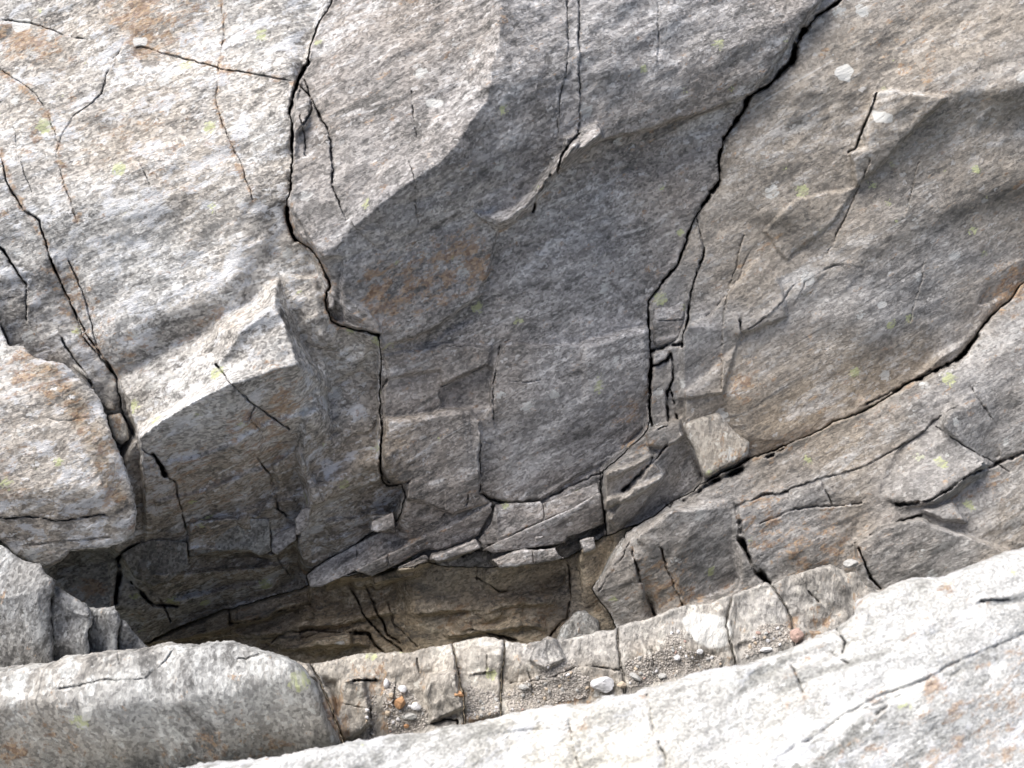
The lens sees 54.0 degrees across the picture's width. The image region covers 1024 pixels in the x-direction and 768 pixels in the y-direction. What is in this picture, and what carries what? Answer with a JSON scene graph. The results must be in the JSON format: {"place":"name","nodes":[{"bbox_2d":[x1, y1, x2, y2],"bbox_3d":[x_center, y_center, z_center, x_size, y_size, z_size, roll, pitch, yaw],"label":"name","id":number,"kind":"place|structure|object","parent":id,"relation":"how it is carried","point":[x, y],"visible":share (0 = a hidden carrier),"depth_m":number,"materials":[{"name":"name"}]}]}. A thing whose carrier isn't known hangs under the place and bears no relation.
{"place":"outdoors","nodes":[
{"label":"outdoors","id":0,"kind":"place"},
{"bbox_2d":[145,527,632,742],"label":"cave wall","id":1,"kind":"structure","parent":0,"point":[416,608],"depth_m":3.30,"materials":[{"name":"stone"}]},
{"bbox_2d":[557,610,599,639],"bbox_3d":[0.210,0.776,3.176,0.149,0.217,0.208,0,25,0],"label":"boulder","id":2,"kind":"object","parent":1,"relation":"on","point":[579,623],"visible":0.57,"depth_m":3.07,"materials":[{"name":"grey stone"}]},
{"bbox_2d":[144,1,1022,643],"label":"bedrock","id":3,"kind":"structure","parent":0,"point":[650,353],"depth_m":3.58,"materials":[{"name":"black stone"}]},
{"bbox_2d":[0,0,404,647],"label":"rock slab","id":4,"kind":"object","parent":3,"relation":"on","point":[164,282],"visible":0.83,"depth_m":2.83,"materials":[{"name":"grey stone"}]},
{"bbox_2d":[0,328,136,567],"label":"rock block","id":5,"kind":"object","parent":4,"relation":"on","point":[66,487],"visible":0.99,"depth_m":2.62,"materials":[{"name":"grey stone"}]},
{"bbox_2d":[72,364,90,378],"bbox_3d":[-1.265,-0.038,2.948,0.048,0.103,0.202,-12,27,-23],"label":"stone","id":6,"kind":"object","parent":5,"relation":"on","point":[78,369],"visible":0.81,"depth_m":2.86,"materials":[{"name":"grey stone"}]},
{"bbox_2d":[105,401,115,410],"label":"stone","id":7,"kind":"object","parent":5,"relation":"on","point":[109,405],"visible":0.71,"depth_m":2.91,"materials":[{"name":"grey stone"}]},
{"bbox_2d":[108,413,128,444],"bbox_3d":[-1.170,0.135,2.995,0.053,0.160,0.220,-11,27,-22],"label":"stone","id":8,"kind":"object","parent":5,"relation":"on","point":[118,427],"visible":0.91,"depth_m":2.90,"materials":[{"name":"grey stone"}]},
{"bbox_2d":[121,539,188,586],"bbox_3d":[-1.120,0.569,3.163,0.201,0.312,0.253,-9,27,-19],"label":"rock slab","id":9,"kind":"object","parent":4,"relation":"on","point":[145,562],"visible":0.99,"depth_m":3.04,"materials":[{"name":"grey stone"}]},
{"bbox_2d":[189,519,270,557],"bbox_3d":[-0.911,0.504,3.222,0.283,0.296,0.239,-6,26,-12],"label":"rock slab","id":10,"kind":"object","parent":4,"relation":"on","point":[255,539],"visible":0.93,"depth_m":3.12,"materials":[{"name":"grey stone"}]},
{"bbox_2d":[271,526,295,553],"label":"rock slab","id":11,"kind":"object","parent":4,"relation":"on","point":[282,540],"visible":0.87,"depth_m":3.16,"materials":[{"name":"grey stone"}]},
{"bbox_2d":[295,507,309,534],"bbox_3d":[-0.654,0.431,3.144,0.057,0.218,0.210,-6,26,-12],"label":"rock splinter","id":12,"kind":"object","parent":4,"relation":"on","point":[301,524],"visible":0.95,"depth_m":3.03,"materials":[{"name":"grey stone"}]},
{"bbox_2d":[371,512,394,532],"bbox_3d":[-0.414,0.444,3.204,0.081,0.182,0.220,-3,25,-7],"label":"rock splinter","id":13,"kind":"object","parent":4,"relation":"on","point":[384,523],"visible":0.94,"depth_m":3.09,"materials":[{"name":"grey stone"}]},
{"bbox_2d":[287,0,838,581],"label":"rock slab","id":14,"kind":"object","parent":3,"relation":"on","point":[493,206],"visible":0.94,"depth_m":2.86,"materials":[{"name":"grey stone"}]},
{"bbox_2d":[327,291,334,309],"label":"stone","id":15,"kind":"object","parent":14,"relation":"on","point":[331,300],"visible":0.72,"depth_m":2.79,"materials":[{"name":"grey stone"}]},
{"bbox_2d":[307,502,491,587],"bbox_3d":[-0.387,0.524,3.310,0.646,0.438,0.295,0,25,0],"label":"rock slab","id":16,"kind":"object","parent":14,"relation":"on","point":[378,545],"visible":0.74,"depth_m":3.20,"materials":[{"name":"grey stone"}]},
{"bbox_2d":[355,506,491,576],"bbox_3d":[-0.278,0.515,3.249,0.468,0.356,0.214,-5,25,-11],"label":"rock slab","id":17,"kind":"object","parent":14,"relation":"on","point":[469,527],"visible":0.9,"depth_m":3.13,"materials":[{"name":"grey stone"}]},
{"bbox_2d":[398,555,428,568],"bbox_3d":[-0.317,0.580,3.232,0.100,0.197,0.209,-3,25,-6],"label":"rock splinter","id":18,"kind":"object","parent":17,"relation":"on","point":[422,557],"visible":0.58,"depth_m":3.12,"materials":[{"name":"grey stone"}]},
{"bbox_2d":[432,539,480,561],"bbox_3d":[-0.169,0.515,3.099,0.156,0.192,0.200,-2,25,-5],"label":"rock splinter","id":19,"kind":"object","parent":17,"relation":"on","point":[470,546],"visible":0.98,"depth_m":2.99,"materials":[{"name":"grey stone"}]},
{"bbox_2d":[492,548,562,567],"bbox_3d":[0.050,0.537,3.105,0.226,0.193,0.214,0,25,0],"label":"rock slab","id":20,"kind":"object","parent":14,"relation":"on","point":[517,558],"visible":0.99,"depth_m":2.99,"materials":[{"name":"grey stone"}]},
{"bbox_2d":[478,483,598,544],"bbox_3d":[0.088,0.434,3.268,0.405,0.332,0.273,0,25,0],"label":"rock slab","id":21,"kind":"object","parent":14,"relation":"on","point":[516,517],"visible":0.93,"depth_m":3.14,"materials":[{"name":"grey stone"}]},
{"bbox_2d":[483,493,603,552],"bbox_3d":[0.111,0.451,3.218,0.440,0.321,0.215,-5,25,-10],"label":"rock slab","id":22,"kind":"object","parent":21,"relation":"on","point":[560,528],"visible":0.96,"depth_m":3.11,"materials":[{"name":"grey stone"}]},
{"bbox_2d":[579,537,595,552],"bbox_3d":[0.238,0.508,3.164,0.054,0.180,0.206,2,25,4],"label":"rock splinter","id":23,"kind":"object","parent":14,"relation":"on","point":[587,544],"visible":0.97,"depth_m":3.05,"materials":[{"name":"grey stone"}]},
{"bbox_2d":[626,438,640,449],"bbox_3d":[0.394,0.198,3.247,0.052,0.115,0.182,3,25,7],"label":"stone","id":24,"kind":"object","parent":14,"relation":"on","point":[630,444],"visible":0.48,"depth_m":3.15,"materials":[{"name":"grey stone"}]},
{"bbox_2d":[592,283,1023,691],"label":"rock slab","id":25,"kind":"object","parent":3,"relation":"on","point":[922,477],"visible":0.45,"depth_m":3.08,"materials":[{"name":"grey stone"}]},
{"bbox_2d":[595,537,624,583],"bbox_3d":[0.319,0.580,3.237,0.106,0.299,0.259,3,25,7],"label":"rock slab","id":26,"kind":"object","parent":25,"relation":"on","point":[614,551],"visible":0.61,"depth_m":3.11,"materials":[{"name":"grey stone"}]},
{"bbox_2d":[601,0,1023,534],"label":"rock slab","id":27,"kind":"object","parent":3,"relation":"on","point":[854,244],"visible":0.99,"depth_m":3.04,"materials":[{"name":"grey stone"}]},
{"bbox_2d":[618,455,705,530],"bbox_3d":[0.496,0.333,3.274,0.371,0.407,0.189,-6,26,-13],"label":"rock block","id":28,"kind":"object","parent":27,"relation":"on","point":[690,475],"visible":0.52,"depth_m":3.19,"materials":[{"name":"grey stone"}]},
{"bbox_2d":[653,264,684,345],"bbox_3d":[0.514,-0.299,3.193,0.137,0.406,0.361,5,25,10],"label":"wedged stone","id":29,"kind":"object","parent":27,"relation":"attached to","point":[667,323],"visible":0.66,"depth_m":3.07,"materials":[{"name":"grey stone"}]},
{"bbox_2d":[684,413,748,477],"bbox_3d":[0.652,0.196,3.187,0.241,0.259,0.274,0,25,0],"label":"rock block","id":30,"kind":"object","parent":27,"relation":"on","point":[717,442],"visible":0.96,"depth_m":3.08,"materials":[{"name":"grey stone"}]},
{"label":"ground","id":31,"kind":"structure","parent":0,"visible":0},
{"bbox_2d":[0,640,340,767],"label":"rock block","id":32,"kind":"object","parent":31,"relation":"on","point":[169,705],"visible":0.96,"depth_m":2.04,"materials":[{"name":"grey stone"}]},
{"bbox_2d":[0,545,56,666],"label":"rock pillar","id":33,"kind":"object","parent":32,"relation":"on","point":[26,594],"visible":0.77,"depth_m":2.46,"materials":[{"name":"grey stone"}]},
{"bbox_2d":[50,586,92,660],"bbox_3d":[-1.144,0.677,2.600,0.146,0.404,0.265,-14,29,-28],"label":"rock pillar","id":34,"kind":"object","parent":32,"relation":"on","point":[71,619],"visible":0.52,"depth_m":2.50,"materials":[{"name":"grey stone"}]},
{"bbox_2d":[88,606,120,652],"bbox_3d":[-1.090,0.711,2.678,0.123,0.357,0.282,-12,28,-25],"label":"rock pillar","id":35,"kind":"object","parent":32,"relation":"on","point":[103,630],"visible":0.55,"depth_m":2.56,"materials":[{"name":"grey stone"}]},
{"bbox_2d":[118,620,147,649],"bbox_3d":[-1.015,0.742,2.680,0.106,0.322,0.242,-11,27,-22],"label":"rock pillar","id":36,"kind":"object","parent":32,"relation":"on","point":[128,638],"visible":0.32,"depth_m":2.60,"materials":[{"name":"grey stone"}]},
{"bbox_2d":[311,644,464,742],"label":"ledge block","id":37,"kind":"structure","parent":31,"relation":"on","point":[428,677],"depth_m":2.33,"materials":[{"name":"grey stone"}]},
{"bbox_2d":[297,661,342,743],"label":"ledge block","id":38,"kind":"structure","parent":37,"relation":"on","point":[325,704],"depth_m":2.29,"materials":[{"name":"grey stone"}]},
{"bbox_2d":[454,691,463,696],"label":"stone","id":39,"kind":"object","parent":37,"relation":"on","point":[460,694],"visible":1,"depth_m":2.29,"materials":[{"name":"orange stone"}]},
{"bbox_2d":[365,622,792,739],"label":"gravel","id":40,"kind":"structure","parent":37,"relation":"on","point":[574,684],"depth_m":2.35,"materials":[{"name":"grey gravel"}]},
{"bbox_2d":[384,679,388,687],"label":"stone","id":41,"kind":"object","parent":40,"relation":"on","point":[386,683],"visible":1,"depth_m":2.33,"materials":[{"name":"grey stone"}]},
{"bbox_2d":[394,696,405,708],"bbox_3d":[-0.259,0.737,2.328,0.024,0.031,0.023,21,32,38],"label":"stone","id":42,"kind":"object","parent":40,"relation":"on","point":[399,703],"visible":1,"depth_m":2.32,"materials":[{"name":"orange stone"}]},
{"bbox_2d":[398,685,406,692],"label":"stone","id":43,"kind":"object","parent":40,"relation":"on","point":[402,688],"visible":1,"depth_m":2.33,"materials":[{"name":"grey stone"}]},
{"bbox_2d":[404,713,416,719],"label":"stone","id":44,"kind":"object","parent":40,"relation":"on","point":[410,716],"visible":1,"depth_m":2.33,"materials":[{"name":"grey stone"}]},
{"bbox_2d":[411,702,421,709],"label":"stone","id":45,"kind":"object","parent":40,"relation":"on","point":[415,706],"visible":1,"depth_m":2.32,"materials":[{"name":"grey stone"}]},
{"bbox_2d":[519,684,528,689],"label":"stone","id":46,"kind":"object","parent":40,"relation":"on","point":[523,686],"visible":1,"depth_m":2.35,"materials":[{"name":"grey stone"}]},
{"bbox_2d":[629,672,640,680],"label":"stone","id":47,"kind":"object","parent":40,"relation":"on","point":[633,675],"visible":1,"depth_m":2.36,"materials":[{"name":"grey stone"}]},
{"bbox_2d":[658,673,666,678],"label":"stone","id":48,"kind":"object","parent":40,"relation":"on","point":[662,675],"visible":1,"depth_m":2.37,"materials":[{"name":"grey stone"}]},
{"bbox_2d":[674,654,679,660],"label":"stone","id":49,"kind":"object","parent":40,"relation":"on","point":[677,657],"visible":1,"depth_m":2.38,"materials":[{"name":"grey stone"}]},
{"bbox_2d":[760,647,771,651],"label":"stone","id":50,"kind":"object","parent":40,"relation":"on","point":[765,649],"visible":1,"depth_m":2.40,"materials":[{"name":"grey stone"}]},
{"bbox_2d":[453,637,504,723],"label":"ledge block","id":51,"kind":"structure","parent":31,"relation":"on","point":[479,662],"depth_m":2.36,"materials":[{"name":"grey stone"}]},
{"bbox_2d":[501,628,623,715],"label":"ledge block","id":52,"kind":"structure","parent":31,"relation":"on","point":[595,655],"depth_m":2.37,"materials":[{"name":"grey stone"}]},
{"bbox_2d":[590,676,613,692],"bbox_3d":[0.211,0.703,2.355,0.057,0.038,0.037,0,25,0],"label":"stone","id":53,"kind":"object","parent":52,"relation":"on","point":[605,684],"visible":1,"depth_m":2.34,"materials":[{"name":"grey stone"}]},
{"bbox_2d":[617,681,626,687],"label":"stone","id":54,"kind":"object","parent":52,"relation":"on","point":[621,684],"visible":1,"depth_m":2.35,"materials":[{"name":"beige stone"}]},
{"bbox_2d":[181,547,1023,767],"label":"rock slab","id":55,"kind":"object","parent":31,"relation":"on","point":[920,672],"visible":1,"depth_m":1.45,"materials":[{"name":"grey stone"}]},
{"bbox_2d":[618,596,735,693],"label":"ledge block","id":56,"kind":"structure","parent":31,"relation":"on","point":[703,626],"depth_m":2.39,"materials":[{"name":"grey stone"}]},
{"bbox_2d":[726,582,794,664],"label":"ledge block","id":57,"kind":"structure","parent":31,"relation":"on","point":[752,609],"depth_m":2.43,"materials":[{"name":"grey stone"}]},
{"bbox_2d":[771,564,881,645],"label":"ledge block","id":58,"kind":"structure","parent":31,"relation":"on","point":[822,599],"depth_m":2.46,"materials":[{"name":"grey stone"}]},
{"bbox_2d":[790,627,803,642],"bbox_3d":[0.686,0.605,2.421,0.035,0.036,0.031,0,25,0],"label":"stone","id":59,"kind":"object","parent":58,"relation":"on","point":[797,635],"visible":1,"depth_m":2.41,"materials":[{"name":"stone"}]},
{"bbox_2d":[843,559,858,567],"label":"stone","id":60,"kind":"object","parent":58,"relation":"on","point":[849,563],"visible":1,"depth_m":2.48,"materials":[{"name":"white stone"}]}
]}

